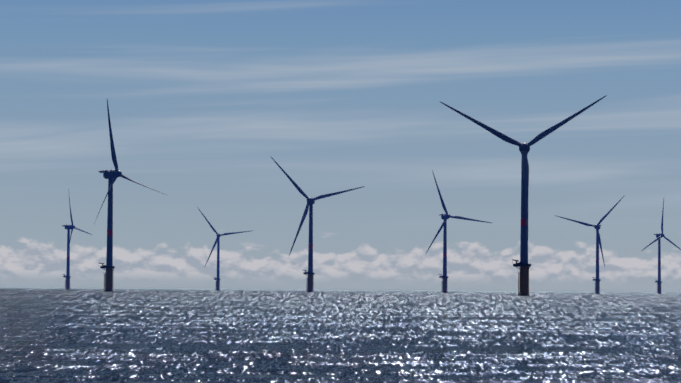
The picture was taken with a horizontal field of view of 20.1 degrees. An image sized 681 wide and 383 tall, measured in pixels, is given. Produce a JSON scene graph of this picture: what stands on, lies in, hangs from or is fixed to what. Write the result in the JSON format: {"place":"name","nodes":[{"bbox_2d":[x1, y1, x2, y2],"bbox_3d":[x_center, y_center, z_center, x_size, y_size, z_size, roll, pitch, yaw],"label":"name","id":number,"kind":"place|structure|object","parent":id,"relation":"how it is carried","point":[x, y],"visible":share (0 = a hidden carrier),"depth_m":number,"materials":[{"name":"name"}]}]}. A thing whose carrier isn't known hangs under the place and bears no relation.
{"place":"outdoors","nodes":[
{"label":"outdoors","id":0,"kind":"place"},
{"bbox_2d":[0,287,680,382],"bbox_3d":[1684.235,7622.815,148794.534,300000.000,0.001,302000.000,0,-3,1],"label":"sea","id":1,"kind":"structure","parent":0,"point":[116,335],"depth_m":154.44,"materials":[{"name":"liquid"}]},
{"bbox_2d":[62,198,91,289],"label":"wind turbine","id":2,"kind":"object","parent":1,"relation":"on","point":[67,276],"visible":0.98,"depth_m":3574.75,"materials":[{"name":"paint"}]},
{"bbox_2d":[94,99,165,291],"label":"wind turbine","id":3,"kind":"object","parent":1,"relation":"on","point":[111,176],"visible":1,"depth_m":1899.87,"materials":[{"name":"paint"}]},
{"bbox_2d":[197,207,249,290],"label":"wind turbine","id":4,"kind":"object","parent":1,"relation":"on","point":[217,241],"visible":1,"depth_m":4068.75,"materials":[{"name":"paint"}]},
{"bbox_2d":[271,157,364,291],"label":"wind turbine","id":5,"kind":"object","parent":1,"relation":"on","point":[310,273],"visible":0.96,"depth_m":2437.00,"materials":[{"name":"paint"}]},
{"bbox_2d":[426,170,490,292],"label":"wind turbine","id":6,"kind":"object","parent":1,"relation":"on","point":[445,217],"visible":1,"depth_m":2922.50,"materials":[{"name":"paint"}]},
{"bbox_2d":[441,95,606,295],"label":"wind turbine","id":7,"kind":"object","parent":1,"relation":"on","point":[523,264],"visible":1,"depth_m":1512.05,"materials":[{"name":"paint"}]},
{"bbox_2d":[557,195,624,293],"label":"wind turbine","id":8,"kind":"object","parent":1,"relation":"on","point":[597,227],"visible":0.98,"depth_m":3335.31,"materials":[{"name":"paint"}]},
{"bbox_2d":[643,200,680,293],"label":"wind turbine","id":9,"kind":"object","parent":1,"relation":"on","point":[658,237],"visible":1,"depth_m":3822.20,"materials":[{"name":"paint"}]},
{"bbox_2d":[0,0,680,291],"label":"sky","id":10,"kind":"structure","parent":0,"point":[202,95],"materials":[{"name":"blue"}]}
]}

